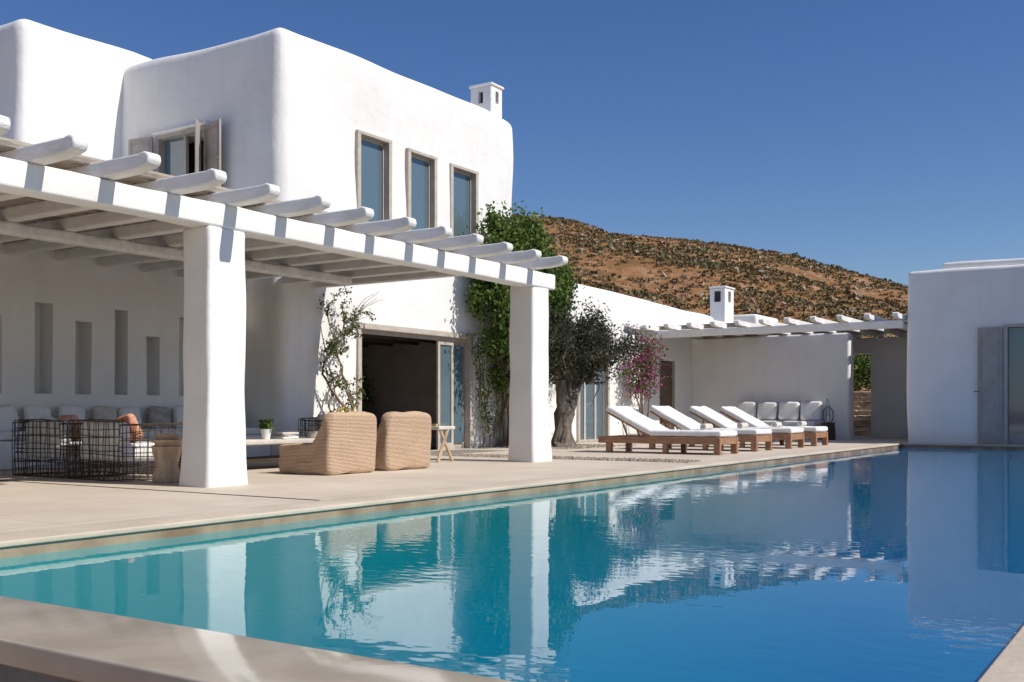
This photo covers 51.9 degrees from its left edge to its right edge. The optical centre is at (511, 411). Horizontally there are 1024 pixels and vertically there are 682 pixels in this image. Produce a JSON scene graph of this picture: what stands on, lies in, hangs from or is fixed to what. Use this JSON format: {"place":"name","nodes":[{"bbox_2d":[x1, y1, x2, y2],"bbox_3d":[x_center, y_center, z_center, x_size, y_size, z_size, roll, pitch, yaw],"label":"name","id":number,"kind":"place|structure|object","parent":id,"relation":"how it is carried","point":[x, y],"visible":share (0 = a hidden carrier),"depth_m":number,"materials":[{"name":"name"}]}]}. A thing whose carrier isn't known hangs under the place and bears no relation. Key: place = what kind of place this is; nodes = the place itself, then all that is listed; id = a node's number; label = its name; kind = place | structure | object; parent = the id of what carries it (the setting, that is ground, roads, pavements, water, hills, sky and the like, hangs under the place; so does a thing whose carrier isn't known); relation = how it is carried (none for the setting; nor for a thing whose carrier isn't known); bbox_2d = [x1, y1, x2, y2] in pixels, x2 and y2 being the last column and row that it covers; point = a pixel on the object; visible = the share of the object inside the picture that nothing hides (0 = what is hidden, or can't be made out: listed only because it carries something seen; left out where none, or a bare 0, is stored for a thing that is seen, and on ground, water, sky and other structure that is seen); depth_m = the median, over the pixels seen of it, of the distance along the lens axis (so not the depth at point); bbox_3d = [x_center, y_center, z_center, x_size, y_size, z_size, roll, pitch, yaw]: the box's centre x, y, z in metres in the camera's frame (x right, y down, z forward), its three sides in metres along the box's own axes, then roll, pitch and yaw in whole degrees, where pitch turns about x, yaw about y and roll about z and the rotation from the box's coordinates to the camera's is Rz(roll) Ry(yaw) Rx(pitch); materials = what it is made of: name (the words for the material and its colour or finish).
{"place":"outdoors","nodes":[
{"label":"outdoors","id":0,"kind":"place"},
{"bbox_2d":[0,436,993,532],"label":"terrace","id":1,"kind":"structure","parent":0,"point":[25,504],"depth_m":12.38,"materials":[{"name":"beige stone"}]},
{"bbox_2d":[12,415,127,478],"bbox_3d":[-5.860,0.453,14.001,1.115,0.816,1.038,0,0,33],"label":"wire armchair","id":2,"kind":"object","parent":1,"relation":"on","point":[45,437],"visible":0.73,"depth_m":13.63,"materials":[{"name":"brown metal"}]},
{"bbox_2d":[66,413,182,481],"bbox_3d":[-4.869,0.445,13.357,1.114,0.836,1.038,0,0,33],"label":"wire armchair","id":3,"kind":"object","parent":1,"relation":"on","point":[104,440],"visible":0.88,"depth_m":12.99,"materials":[{"name":"brown metal"}]},
{"bbox_2d":[0,480,317,500],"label":"floor drain","id":4,"kind":"object","parent":1,"relation":"on","point":[166,490],"visible":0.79,"depth_m":11.13,"materials":[{"name":"grey metal"}]},
{"bbox_2d":[150,433,181,482],"bbox_3d":[-4.112,0.559,12.543,0.390,0.582,0.390,0,0,33],"label":"carved wood stool","id":5,"kind":"object","parent":1,"relation":"on","point":[166,449],"visible":0.95,"depth_m":12.42,"materials":[{"name":"wood"}]},
{"bbox_2d":[179,437,314,469],"bbox_3d":[-3.761,0.628,15.734,1.054,0.444,2.899,0,0,33],"label":"coffee table","id":6,"kind":"object","parent":1,"relation":"on","point":[258,441],"visible":0.16,"depth_m":15.36,"materials":[{"name":"stone"}]},
{"bbox_2d":[258,419,273,438],"bbox_3d":[-3.601,0.254,15.394,0.230,0.311,0.251,0,0,-10],"label":"potted plant","id":7,"kind":"object","parent":6,"relation":"on","point":[265,430],"visible":0.98,"depth_m":15.35,"materials":[{"name":"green plant"}]},
{"bbox_2d":[273,432,298,438],"bbox_3d":[-3.409,0.362,15.866,0.250,0.094,0.340,0,0,33],"label":"book stack","id":8,"kind":"object","parent":6,"relation":"on","point":[282,435],"visible":1,"depth_m":15.76,"materials":[{"name":"white paper"}]},
{"bbox_2d":[304,431,317,437],"bbox_3d":[-3.139,0.360,16.466,0.231,0.100,0.231,0,0,33],"label":"ceramic bowl","id":9,"kind":"object","parent":6,"relation":"on","point":[310,434],"visible":0.94,"depth_m":16.39,"materials":[{"name":"white ceramic"}]},
{"bbox_2d":[0,115,567,487],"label":"pergola","id":10,"kind":"object","parent":1,"relation":"on","point":[210,240],"visible":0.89,"depth_m":12.58,"materials":[{"name":"white paint"}]},
{"bbox_2d":[298,414,324,436],"bbox_3d":[-3.066,0.449,18.506,0.936,0.824,1.036,0,0,33],"label":"wire armchair","id":11,"kind":"object","parent":1,"relation":"on","point":[314,423],"visible":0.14,"depth_m":18.33,"materials":[{"name":"brown metal"}]},
{"bbox_2d":[279,411,376,475],"bbox_3d":[-2.506,0.432,14.476,1.045,0.868,1.000,0,0,33],"label":"wicker armchair","id":12,"kind":"object","parent":1,"relation":"on","point":[343,442],"visible":1,"depth_m":14.09,"materials":[{"name":"beige wicker"}]},
{"bbox_2d":[0,19,777,470],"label":"white villa","id":13,"kind":"object","parent":1,"relation":"on","point":[290,115],"visible":0.45,"depth_m":20.51,"materials":[{"name":"paint"}]},
{"bbox_2d":[0,404,260,440],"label":"bench cushions","id":14,"kind":"object","parent":13,"relation":"on","point":[9,415],"visible":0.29,"depth_m":16.81,"materials":[{"name":"white fabric"}]},
{"bbox_2d":[152,121,210,175],"bbox_3d":[-6.316,-4.810,20.938,1.600,1.520,0.800,0,0,33],"label":"side window","id":15,"kind":"structure","parent":13,"relation":"in","point":[174,149],"depth_m":20.96,"materials":[{"name":"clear glass"}]},
{"bbox_2d":[362,364,377,412],"bbox_3d":[-3.673,-0.271,25.392,0.912,2.217,0.932,0,0,-18],"label":"indoor plant","id":16,"kind":"object","parent":13,"relation":"on","point":[364,397],"visible":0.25,"depth_m":25.31,"materials":[{"name":"green plant"}]},
{"bbox_2d":[355,129,391,221],"bbox_3d":[-2.874,-4.530,21.451,0.253,2.160,1.070,0,0,33],"label":"window","id":17,"kind":"structure","parent":13,"relation":"in","point":[373,153],"depth_m":21.56,"materials":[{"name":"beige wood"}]},
{"bbox_2d":[405,148,437,230],"bbox_3d":[-2.016,-4.515,22.772,0.253,2.130,1.020,0,0,33],"label":"window","id":18,"kind":"structure","parent":13,"relation":"in","point":[420,167],"depth_m":22.88,"materials":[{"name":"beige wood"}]},
{"bbox_2d":[449,163,478,236],"bbox_3d":[-1.172,-4.505,24.072,0.253,2.110,1.080,0,0,33],"label":"window","id":19,"kind":"structure","parent":13,"relation":"in","point":[464,182],"depth_m":24.21,"materials":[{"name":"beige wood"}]},
{"bbox_2d":[576,363,609,442],"bbox_3d":[2.188,-0.385,29.246,0.253,2.470,1.820,0,0,33],"label":"garden door","id":20,"kind":"structure","parent":13,"relation":"in","point":[593,422],"depth_m":29.45,"materials":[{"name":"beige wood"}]},
{"bbox_2d":[659,360,674,429],"bbox_3d":[4.832,-0.370,33.348,0.180,2.440,1.200,0,0,33],"label":"brown door","id":21,"kind":"structure","parent":13,"relation":"in","point":[667,395],"depth_m":33.51,"materials":[{"name":"beige wood"}]},
{"bbox_2d":[375,411,430,470],"bbox_3d":[-1.843,0.432,15.554,1.066,0.868,1.020,0,0,33],"label":"wicker armchair","id":22,"kind":"object","parent":1,"relation":"on","point":[403,440],"visible":0.8,"depth_m":15.13,"materials":[{"name":"beige wicker"}]},
{"bbox_2d":[431,424,454,461],"bbox_3d":[-1.336,0.538,17.790,0.580,0.656,0.505,0,0,33],"label":"folding stool","id":23,"kind":"object","parent":1,"relation":"on","point":[447,428],"visible":0.56,"depth_m":17.59,"materials":[{"name":"brown wood"}]},
{"bbox_2d":[466,333,509,447],"bbox_3d":[-0.453,-0.488,24.624,0.490,2.680,1.970,0,0,33],"label":"wall creeper","id":24,"kind":"object","parent":1,"relation":"on","point":[484,405],"depth_m":24.40,"materials":[{"name":"green plant"}]},
{"bbox_2d":[0,443,1023,558],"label":"pool coping","id":25,"kind":"object","parent":1,"relation":"on","point":[35,541],"visible":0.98,"depth_m":9.57,"materials":[{"name":"beige stone"}]},
{"bbox_2d":[462,201,585,446],"bbox_3d":[0.637,-2.004,25.151,1.623,5.728,5.011,0,0,33],"label":"climbing plant","id":26,"kind":"object","parent":1,"relation":"on","point":[519,233],"visible":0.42,"depth_m":24.17,"materials":[{"name":"green plant"}]},
{"bbox_2d":[430,443,700,462],"bbox_3d":[2.103,0.828,22.233,6.765,0.043,7.460,0,0,33],"label":"pebble strip","id":27,"kind":"object","parent":1,"relation":"on","point":[453,452],"visible":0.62,"depth_m":19.64,"materials":[{"name":"gravel"}]},
{"bbox_2d":[501,289,656,447],"bbox_3d":[1.586,-1.005,25.122,3.189,3.888,4.569,0,0,33],"label":"olive tree","id":28,"kind":"object","parent":1,"relation":"on","point":[580,355],"visible":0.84,"depth_m":24.64,"materials":[{"name":"green plant"}]},
{"bbox_2d":[616,325,672,433],"bbox_3d":[3.726,-0.842,30.636,2.219,3.405,1.414,0,0,-16],"label":"bougainvillea","id":29,"kind":"object","parent":1,"relation":"on","point":[641,375],"visible":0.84,"depth_m":30.56,"materials":[{"name":"pink plant"}]},
{"bbox_2d":[598,406,737,454],"bbox_3d":[3.168,0.370,21.420,2.681,0.961,0.988,0,0,33],"label":"sun lounger","id":30,"kind":"object","parent":1,"relation":"on","point":[653,431],"visible":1,"depth_m":21.11,"materials":[{"name":"white fabric"}]},
{"bbox_2d":[642,405,771,451],"bbox_3d":[4.283,0.359,23.200,2.673,0.982,0.988,0,0,33],"label":"sun lounger","id":31,"kind":"object","parent":1,"relation":"on","point":[676,419],"visible":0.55,"depth_m":22.98,"materials":[{"name":"white fabric"}]},
{"bbox_2d":[689,406,803,448],"bbox_3d":[5.451,0.359,24.886,2.676,0.981,0.988,0,0,33],"label":"sun lounger","id":32,"kind":"object","parent":1,"relation":"on","point":[788,435],"visible":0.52,"depth_m":24.56,"materials":[{"name":"white fabric"}]},
{"bbox_2d":[692,333,853,438],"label":"wall","id":33,"kind":"structure","parent":1,"relation":"on","point":[733,371],"depth_m":33.38,"materials":[{"name":"white paint"}]},
{"bbox_2d":[625,312,907,338],"bbox_3d":[8.847,-2.395,32.172,7.806,0.380,8.400,0,0,33],"label":"pergola","id":34,"kind":"object","parent":33,"relation":"on","point":[877,326],"visible":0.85,"depth_m":30.30,"materials":[{"name":"white paint"}]},
{"bbox_2d":[720,406,827,445],"bbox_3d":[6.528,0.362,26.631,2.681,0.976,0.988,0,0,33],"label":"sun lounger","id":35,"kind":"object","parent":1,"relation":"on","point":[813,433],"visible":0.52,"depth_m":26.39,"materials":[{"name":"white fabric"}]},
{"bbox_2d":[733,401,823,438],"bbox_3d":[8.215,0.271,32.847,3.000,1.158,1.056,0,0,33],"label":"outdoor sofa","id":36,"kind":"object","parent":1,"relation":"on","point":[811,413],"visible":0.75,"depth_m":32.77,"materials":[{"name":"white fabric"}]},
{"bbox_2d":[820,399,835,439],"bbox_3d":[9.373,0.236,31.234,0.440,1.228,0.440,0,0,33],"label":"lantern","id":37,"kind":"object","parent":1,"relation":"on","point":[829,425],"visible":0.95,"depth_m":31.07,"materials":[{"name":"black metal"}]},
{"bbox_2d":[853,391,870,435],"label":"stone steps","id":38,"kind":"structure","parent":1,"relation":"on","point":[862,412],"depth_m":37.00,"materials":[{"name":"brown stone"}]},
{"bbox_2d":[853,335,895,390],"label":"garden bush","id":39,"kind":"object","parent":1,"relation":"on","point":[862,365],"visible":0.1,"depth_m":40.85,"materials":[{"name":"green plant"}]},
{"bbox_2d":[853,337,907,437],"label":"passage wall","id":40,"kind":"structure","parent":1,"relation":"on","point":[888,386],"depth_m":34.37,"materials":[{"name":"white paint"}]},
{"bbox_2d":[907,264,1023,443],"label":"walls","id":41,"kind":"structure","parent":1,"relation":"on","point":[951,311],"depth_m":27.22,"materials":[{"name":"white paint"}]},
{"bbox_2d":[942,258,1023,268],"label":"roof step","id":42,"kind":"object","parent":41,"relation":"on","point":[983,263],"visible":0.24,"depth_m":27.04,"materials":[{"name":"white paint"}]},
{"bbox_2d":[974,323,1023,444],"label":"glass door","id":43,"kind":"structure","parent":41,"relation":"attached to","point":[1013,385],"depth_m":26.48,"materials":[{"name":"blue"}]},
{"bbox_2d":[977,327,1001,443],"bbox_3d":[12.099,-0.650,26.655,0.580,2.940,0.052,0,0,33],"label":"shutter","id":44,"kind":"object","parent":43,"relation":"attached to","point":[989,385],"visible":1,"depth_m":26.65,"materials":[{"name":"beige paint"}]},
{"bbox_2d":[0,448,1023,681],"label":"pool water","id":45,"kind":"structure","parent":0,"point":[898,565],"depth_m":6.01,"materials":[{"name":"blue liquid"}]},
{"bbox_2d":[0,0,1023,285],"label":"sky","id":46,"kind":"structure","parent":0,"point":[883,139],"materials":[{"name":"blue"}]},
{"bbox_2d":[517,217,907,390],"bbox_3d":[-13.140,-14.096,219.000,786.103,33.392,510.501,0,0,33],"label":"hill","id":47,"kind":"structure","parent":0,"point":[633,267],"depth_m":91.12,"materials":[{"name":"brown soil"}]},
{"bbox_2d":[511,213,907,337],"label":"hillside shrubs","id":48,"kind":"object","parent":47,"relation":"on","point":[698,261],"visible":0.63,"depth_m":94.99,"materials":[{"name":"plant"}]},
{"bbox_3d":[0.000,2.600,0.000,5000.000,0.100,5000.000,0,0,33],"label":"ground","id":49,"kind":"structure","parent":0,"visible":0},
{"bbox_2d":[0,596,1023,681],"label":"pool coping","id":50,"kind":"object","parent":49,"relation":"on","point":[42,642],"visible":1,"depth_m":4.11,"materials":[{"name":"stone"}]},
{"bbox_3d":[-3.247,0.425,19.696,0.588,0.850,0.588,0,0,33],"label":"flower pot","id":51,"kind":"object","parent":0,"visible":0},
{"bbox_2d":[323,404,356,412],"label":"yellow flowers","id":52,"kind":"object","parent":51,"relation":"in","point":[340,409],"visible":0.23,"depth_m":19.63,"materials":[{"name":"yellow plant"}]},
{"bbox_2d":[317,286,379,411],"bbox_3d":[-3.083,-1.029,20.408,0.496,2.804,1.764,0,0,33],"label":"bougainvillea vine","id":53,"kind":"object","parent":51,"relation":"in","point":[332,347],"visible":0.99,"depth_m":20.21,"materials":[{"name":"green plant"}]}
]}

